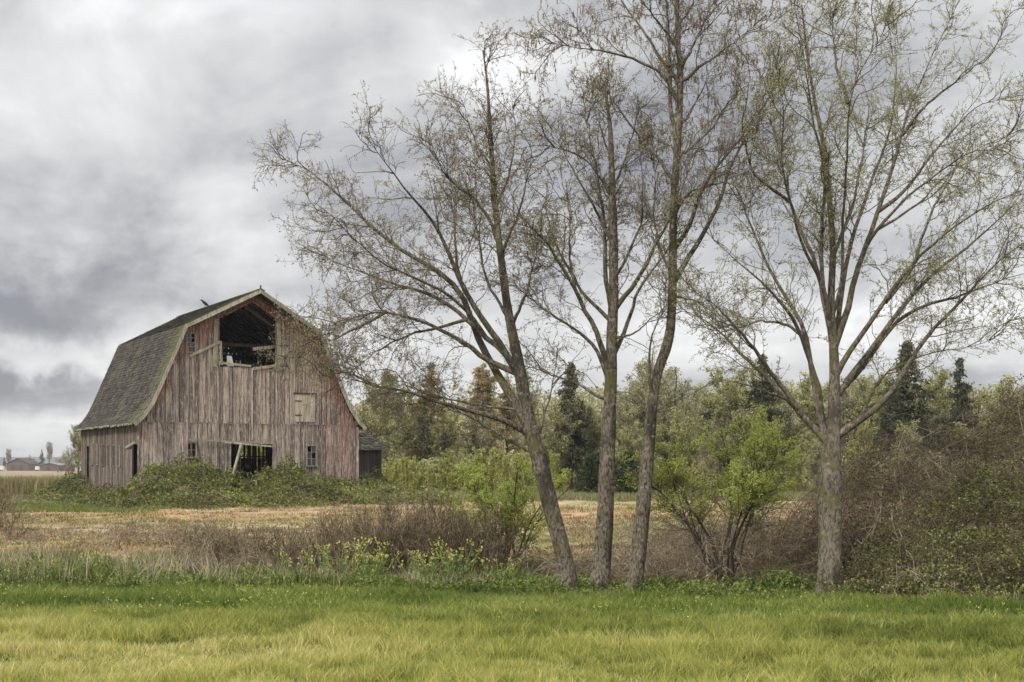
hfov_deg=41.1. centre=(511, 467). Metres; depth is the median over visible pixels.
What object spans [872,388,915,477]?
conifer
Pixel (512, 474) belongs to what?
young poplar
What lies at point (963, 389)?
conifer
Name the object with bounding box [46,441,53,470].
broadleaf tree
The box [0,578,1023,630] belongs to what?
grass
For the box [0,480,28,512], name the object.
bare shrub
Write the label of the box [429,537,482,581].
mustard plant
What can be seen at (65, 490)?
bramble patch
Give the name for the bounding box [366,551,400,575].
mustard plant
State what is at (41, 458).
conifer
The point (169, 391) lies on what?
barn
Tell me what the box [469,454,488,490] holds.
young poplar
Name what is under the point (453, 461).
young poplar
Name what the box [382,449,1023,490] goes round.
undergrowth
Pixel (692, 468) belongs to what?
young poplar
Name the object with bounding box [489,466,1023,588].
brambles
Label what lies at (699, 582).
mustard plant
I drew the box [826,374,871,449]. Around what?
broadleaf tree
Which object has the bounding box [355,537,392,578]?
mustard plant
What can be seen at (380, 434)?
broadleaf tree
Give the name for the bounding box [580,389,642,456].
broadleaf tree
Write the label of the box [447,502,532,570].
bare shrub
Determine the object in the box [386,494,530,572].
bare shrub
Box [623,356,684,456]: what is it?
broadleaf tree
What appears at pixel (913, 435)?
broadleaf tree
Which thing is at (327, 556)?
mustard plant
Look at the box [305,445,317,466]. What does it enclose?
window frame
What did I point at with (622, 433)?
broadleaf tree
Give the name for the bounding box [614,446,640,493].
evergreen bush
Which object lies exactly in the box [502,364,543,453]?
broadleaf tree
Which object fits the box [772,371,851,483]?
broadleaf tree
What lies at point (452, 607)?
wildflowers
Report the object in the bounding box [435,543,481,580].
mustard plant
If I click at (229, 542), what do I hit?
bare shrub
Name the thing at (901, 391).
conifer
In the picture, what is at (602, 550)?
alder tree
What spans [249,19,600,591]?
alder tree
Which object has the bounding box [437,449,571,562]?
leafy bush
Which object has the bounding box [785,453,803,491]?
young poplar
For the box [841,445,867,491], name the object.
young poplar
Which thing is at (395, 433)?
broadleaf tree
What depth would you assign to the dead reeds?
27.12 m
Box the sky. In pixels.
[0,0,1023,456]
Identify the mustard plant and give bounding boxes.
[38,557,59,572]
[79,551,111,570]
[113,558,138,571]
[151,563,180,578]
[204,565,225,575]
[237,562,271,574]
[273,549,312,574]
[299,541,354,578]
[315,537,371,578]
[344,553,391,573]
[351,555,378,574]
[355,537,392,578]
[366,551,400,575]
[390,547,437,579]
[410,552,441,581]
[415,552,457,581]
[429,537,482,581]
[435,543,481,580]
[478,557,521,584]
[492,561,515,581]
[689,579,708,593]
[694,575,725,596]
[717,581,738,595]
[824,578,851,593]
[853,577,874,594]
[924,581,953,594]
[973,584,988,596]
[997,583,1023,601]
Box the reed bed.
[0,473,76,497]
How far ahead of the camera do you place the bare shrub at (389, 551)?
29.07 m
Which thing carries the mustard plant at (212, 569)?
on the ground at (509, 636)
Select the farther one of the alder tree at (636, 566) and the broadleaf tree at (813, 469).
the broadleaf tree at (813, 469)
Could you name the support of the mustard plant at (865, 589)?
on the ground at (509, 636)
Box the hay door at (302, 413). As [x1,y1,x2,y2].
[295,394,314,421]
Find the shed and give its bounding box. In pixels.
[359,432,389,481]
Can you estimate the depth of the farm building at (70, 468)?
702.07 m
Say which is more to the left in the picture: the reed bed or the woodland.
the reed bed
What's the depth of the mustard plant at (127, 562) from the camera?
27.07 m
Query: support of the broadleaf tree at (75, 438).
on the field at (5, 472)
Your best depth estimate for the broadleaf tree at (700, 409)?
129.76 m
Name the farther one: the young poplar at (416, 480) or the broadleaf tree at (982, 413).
the broadleaf tree at (982, 413)
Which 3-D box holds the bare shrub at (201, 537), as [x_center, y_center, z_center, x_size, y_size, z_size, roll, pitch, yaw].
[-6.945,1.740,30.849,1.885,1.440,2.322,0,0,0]
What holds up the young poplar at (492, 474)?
on the field at (5, 472)
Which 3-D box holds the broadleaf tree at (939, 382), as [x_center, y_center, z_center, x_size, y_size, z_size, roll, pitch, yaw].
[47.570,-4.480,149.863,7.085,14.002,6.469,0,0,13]
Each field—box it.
[0,468,812,488]
[0,497,1021,564]
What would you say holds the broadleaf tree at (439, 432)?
on the field at (5, 472)
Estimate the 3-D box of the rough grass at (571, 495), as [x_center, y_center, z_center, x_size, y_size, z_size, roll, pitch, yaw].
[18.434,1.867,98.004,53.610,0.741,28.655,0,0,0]
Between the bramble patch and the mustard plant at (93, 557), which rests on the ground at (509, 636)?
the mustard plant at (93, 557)
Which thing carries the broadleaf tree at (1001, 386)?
on the field at (5, 472)
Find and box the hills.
[0,453,504,467]
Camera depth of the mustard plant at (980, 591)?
22.23 m
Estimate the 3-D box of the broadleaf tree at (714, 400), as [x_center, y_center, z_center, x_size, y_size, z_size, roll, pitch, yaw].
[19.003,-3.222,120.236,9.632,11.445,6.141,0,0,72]
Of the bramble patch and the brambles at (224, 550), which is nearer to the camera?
the brambles at (224, 550)
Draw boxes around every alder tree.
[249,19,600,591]
[461,33,737,592]
[498,0,829,590]
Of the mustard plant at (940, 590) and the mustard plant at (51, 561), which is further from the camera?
the mustard plant at (51, 561)
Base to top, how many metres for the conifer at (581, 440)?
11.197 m
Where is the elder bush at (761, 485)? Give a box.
[615,397,816,587]
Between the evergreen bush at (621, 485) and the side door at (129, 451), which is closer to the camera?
the side door at (129, 451)
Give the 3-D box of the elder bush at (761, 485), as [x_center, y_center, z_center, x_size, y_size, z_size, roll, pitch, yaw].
[4.239,0.552,26.702,2.899,3.943,4.366,0,0,-45]
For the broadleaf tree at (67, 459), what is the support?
on the field at (5, 472)
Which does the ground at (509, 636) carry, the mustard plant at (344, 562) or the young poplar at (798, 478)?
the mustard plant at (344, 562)
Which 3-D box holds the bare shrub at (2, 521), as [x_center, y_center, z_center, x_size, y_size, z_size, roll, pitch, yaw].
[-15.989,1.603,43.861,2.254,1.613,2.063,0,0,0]
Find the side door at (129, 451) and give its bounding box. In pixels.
[127,449,131,484]
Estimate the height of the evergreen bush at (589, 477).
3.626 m
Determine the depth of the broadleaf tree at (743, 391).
144.82 m
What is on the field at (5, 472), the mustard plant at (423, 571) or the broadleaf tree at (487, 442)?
the broadleaf tree at (487, 442)
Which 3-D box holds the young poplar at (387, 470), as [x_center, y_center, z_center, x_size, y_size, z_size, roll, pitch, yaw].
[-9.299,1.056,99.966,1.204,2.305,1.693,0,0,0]
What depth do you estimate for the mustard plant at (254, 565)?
26.98 m
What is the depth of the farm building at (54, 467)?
800.00 m
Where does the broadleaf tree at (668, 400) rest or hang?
on the field at (5, 472)
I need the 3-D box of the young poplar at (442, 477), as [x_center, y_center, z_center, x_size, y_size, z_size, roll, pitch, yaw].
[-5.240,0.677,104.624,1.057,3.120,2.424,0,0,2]
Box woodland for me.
[351,378,1021,481]
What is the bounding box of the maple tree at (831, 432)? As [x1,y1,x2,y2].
[642,0,1023,594]
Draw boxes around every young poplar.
[240,445,251,457]
[257,444,261,457]
[382,466,392,483]
[387,459,400,484]
[394,455,415,488]
[409,459,426,490]
[426,467,436,492]
[437,456,449,491]
[439,447,465,491]
[459,464,478,491]
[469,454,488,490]
[472,446,505,490]
[498,453,508,491]
[506,452,529,490]
[521,449,534,487]
[548,449,560,485]
[561,467,571,491]
[679,459,695,492]
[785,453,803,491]
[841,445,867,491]
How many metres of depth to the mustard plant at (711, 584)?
24.40 m
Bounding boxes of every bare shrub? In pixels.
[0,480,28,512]
[0,495,42,538]
[163,511,244,567]
[195,516,293,569]
[229,519,348,572]
[285,505,409,572]
[296,489,406,573]
[339,495,447,575]
[375,488,487,574]
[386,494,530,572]
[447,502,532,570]
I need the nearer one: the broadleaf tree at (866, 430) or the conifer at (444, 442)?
the broadleaf tree at (866, 430)
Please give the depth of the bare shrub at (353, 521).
29.81 m
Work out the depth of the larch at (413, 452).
129.74 m
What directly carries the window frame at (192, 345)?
in the barn
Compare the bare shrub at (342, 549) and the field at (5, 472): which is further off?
the field at (5, 472)
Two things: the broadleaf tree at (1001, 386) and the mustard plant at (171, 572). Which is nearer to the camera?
the mustard plant at (171, 572)
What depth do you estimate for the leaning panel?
81.54 m
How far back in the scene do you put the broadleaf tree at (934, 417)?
128.77 m
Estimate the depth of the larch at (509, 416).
134.64 m
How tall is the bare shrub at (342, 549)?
1.798 m
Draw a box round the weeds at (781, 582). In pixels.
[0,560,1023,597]
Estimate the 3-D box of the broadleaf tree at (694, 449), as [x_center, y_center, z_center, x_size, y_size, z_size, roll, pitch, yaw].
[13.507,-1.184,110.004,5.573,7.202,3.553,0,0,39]
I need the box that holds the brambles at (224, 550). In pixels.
[130,511,405,575]
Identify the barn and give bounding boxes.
[74,285,366,502]
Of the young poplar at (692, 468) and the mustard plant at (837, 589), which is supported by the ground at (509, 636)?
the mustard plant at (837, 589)
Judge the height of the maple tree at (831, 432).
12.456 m
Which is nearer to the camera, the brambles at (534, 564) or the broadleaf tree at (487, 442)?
the brambles at (534, 564)
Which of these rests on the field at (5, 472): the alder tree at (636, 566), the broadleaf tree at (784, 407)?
the broadleaf tree at (784, 407)
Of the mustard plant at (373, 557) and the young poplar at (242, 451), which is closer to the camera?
the mustard plant at (373, 557)
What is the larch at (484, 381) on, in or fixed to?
on the field at (5, 472)
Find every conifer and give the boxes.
[39,450,45,465]
[407,398,437,489]
[430,430,456,487]
[466,431,485,484]
[547,361,595,489]
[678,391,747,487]
[734,353,792,481]
[860,340,951,466]
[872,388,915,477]
[934,357,989,457]
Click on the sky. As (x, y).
(129, 201)
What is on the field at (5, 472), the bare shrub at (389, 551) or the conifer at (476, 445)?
the conifer at (476, 445)
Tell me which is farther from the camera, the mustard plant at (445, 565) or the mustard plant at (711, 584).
the mustard plant at (445, 565)
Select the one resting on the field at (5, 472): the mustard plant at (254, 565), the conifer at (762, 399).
the conifer at (762, 399)
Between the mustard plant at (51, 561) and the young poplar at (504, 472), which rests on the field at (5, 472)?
the young poplar at (504, 472)
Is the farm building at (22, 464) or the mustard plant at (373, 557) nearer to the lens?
the mustard plant at (373, 557)
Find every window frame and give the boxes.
[185,332,195,352]
[186,442,197,457]
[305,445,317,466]
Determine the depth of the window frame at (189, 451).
80.08 m
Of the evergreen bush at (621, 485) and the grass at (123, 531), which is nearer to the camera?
the grass at (123, 531)
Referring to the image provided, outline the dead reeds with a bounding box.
[0,541,556,586]
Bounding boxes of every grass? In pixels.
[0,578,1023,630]
[5,501,176,512]
[417,488,1019,501]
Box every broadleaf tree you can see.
[6,448,11,462]
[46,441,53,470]
[55,456,62,463]
[62,446,76,471]
[67,422,80,471]
[356,401,396,458]
[361,364,409,468]
[388,395,434,459]
[423,408,464,458]
[456,417,497,461]
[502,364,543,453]
[513,393,563,460]
[525,396,583,487]
[573,404,615,466]
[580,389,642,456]
[615,421,643,464]
[616,385,663,456]
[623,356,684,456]
[628,347,716,455]
[655,408,706,477]
[674,380,732,466]
[693,365,762,457]
[696,418,741,488]
[720,361,782,432]
[740,382,801,449]
[752,416,803,481]
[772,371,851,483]
[798,428,841,484]
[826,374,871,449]
[846,370,899,453]
[847,413,879,487]
[868,371,894,456]
[889,419,922,490]
[901,397,956,450]
[921,365,977,443]
[946,373,1023,471]
[947,391,994,455]
[993,382,1023,455]
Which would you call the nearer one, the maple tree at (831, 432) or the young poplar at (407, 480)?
the maple tree at (831, 432)
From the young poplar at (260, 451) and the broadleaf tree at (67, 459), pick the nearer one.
the young poplar at (260, 451)
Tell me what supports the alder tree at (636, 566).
on the ground at (509, 636)
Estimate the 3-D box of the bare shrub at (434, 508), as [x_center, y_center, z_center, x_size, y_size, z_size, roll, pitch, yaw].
[-1.821,1.474,30.036,2.801,2.125,2.425,0,0,0]
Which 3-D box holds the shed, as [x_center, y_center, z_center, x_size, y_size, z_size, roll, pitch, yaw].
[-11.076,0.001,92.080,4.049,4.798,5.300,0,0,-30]
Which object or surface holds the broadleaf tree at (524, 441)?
on the field at (5, 472)
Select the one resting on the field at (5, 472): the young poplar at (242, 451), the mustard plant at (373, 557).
the young poplar at (242, 451)
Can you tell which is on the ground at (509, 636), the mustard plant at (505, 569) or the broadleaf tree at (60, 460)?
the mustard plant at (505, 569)
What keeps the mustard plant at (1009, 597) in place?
on the ground at (509, 636)
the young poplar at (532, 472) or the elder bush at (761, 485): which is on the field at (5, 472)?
the young poplar at (532, 472)
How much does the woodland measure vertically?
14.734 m
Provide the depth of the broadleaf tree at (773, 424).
107.87 m
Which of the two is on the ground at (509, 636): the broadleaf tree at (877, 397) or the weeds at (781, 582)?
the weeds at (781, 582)
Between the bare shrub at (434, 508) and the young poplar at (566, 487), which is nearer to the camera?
the bare shrub at (434, 508)
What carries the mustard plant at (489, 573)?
on the ground at (509, 636)
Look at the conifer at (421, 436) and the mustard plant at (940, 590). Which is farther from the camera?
the conifer at (421, 436)
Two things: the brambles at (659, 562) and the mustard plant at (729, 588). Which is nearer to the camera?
the mustard plant at (729, 588)
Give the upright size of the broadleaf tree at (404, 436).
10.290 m
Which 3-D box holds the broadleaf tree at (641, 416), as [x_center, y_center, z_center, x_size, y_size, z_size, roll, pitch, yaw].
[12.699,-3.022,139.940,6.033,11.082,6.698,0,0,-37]
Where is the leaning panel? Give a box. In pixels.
[227,356,233,365]
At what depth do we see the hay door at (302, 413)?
83.55 m
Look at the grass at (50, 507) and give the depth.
69.83 m
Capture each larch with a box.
[398,362,452,458]
[452,362,522,461]
[488,379,523,462]
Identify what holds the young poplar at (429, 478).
on the field at (5, 472)
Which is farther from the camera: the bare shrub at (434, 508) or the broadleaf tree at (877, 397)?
the broadleaf tree at (877, 397)
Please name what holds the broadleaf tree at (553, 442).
on the field at (5, 472)
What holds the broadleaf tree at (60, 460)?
on the field at (5, 472)
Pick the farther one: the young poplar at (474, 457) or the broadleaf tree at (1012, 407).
the broadleaf tree at (1012, 407)
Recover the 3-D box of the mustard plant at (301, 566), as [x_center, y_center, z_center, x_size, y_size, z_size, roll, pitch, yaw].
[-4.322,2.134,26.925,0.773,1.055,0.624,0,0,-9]
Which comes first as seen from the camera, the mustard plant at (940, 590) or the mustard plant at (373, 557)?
the mustard plant at (940, 590)
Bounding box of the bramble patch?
[10,452,468,508]
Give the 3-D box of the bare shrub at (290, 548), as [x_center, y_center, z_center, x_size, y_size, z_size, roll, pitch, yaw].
[-4.710,1.806,29.050,2.594,1.494,2.235,0,0,0]
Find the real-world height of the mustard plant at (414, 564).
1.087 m
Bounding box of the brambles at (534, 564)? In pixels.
[421,537,625,576]
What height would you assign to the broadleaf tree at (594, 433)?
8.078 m
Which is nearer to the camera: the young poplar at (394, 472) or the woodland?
the young poplar at (394, 472)
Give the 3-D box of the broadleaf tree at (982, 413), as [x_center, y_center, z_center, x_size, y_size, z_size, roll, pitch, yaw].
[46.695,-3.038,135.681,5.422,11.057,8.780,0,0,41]
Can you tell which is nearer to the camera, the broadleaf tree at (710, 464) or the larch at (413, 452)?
the broadleaf tree at (710, 464)
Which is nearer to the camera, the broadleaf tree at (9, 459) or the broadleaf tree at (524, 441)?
the broadleaf tree at (524, 441)
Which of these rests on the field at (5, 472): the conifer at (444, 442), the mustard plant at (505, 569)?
the conifer at (444, 442)
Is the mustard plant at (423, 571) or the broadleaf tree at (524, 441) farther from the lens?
the broadleaf tree at (524, 441)
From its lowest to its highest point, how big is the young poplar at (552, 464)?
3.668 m
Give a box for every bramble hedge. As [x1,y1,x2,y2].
[688,373,1023,600]
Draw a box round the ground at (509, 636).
[0,562,1023,681]
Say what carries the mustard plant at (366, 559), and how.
on the ground at (509, 636)
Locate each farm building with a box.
[6,458,40,470]
[40,463,64,470]
[64,463,74,471]
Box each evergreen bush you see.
[572,452,617,493]
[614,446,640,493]
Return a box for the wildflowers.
[0,571,1021,619]

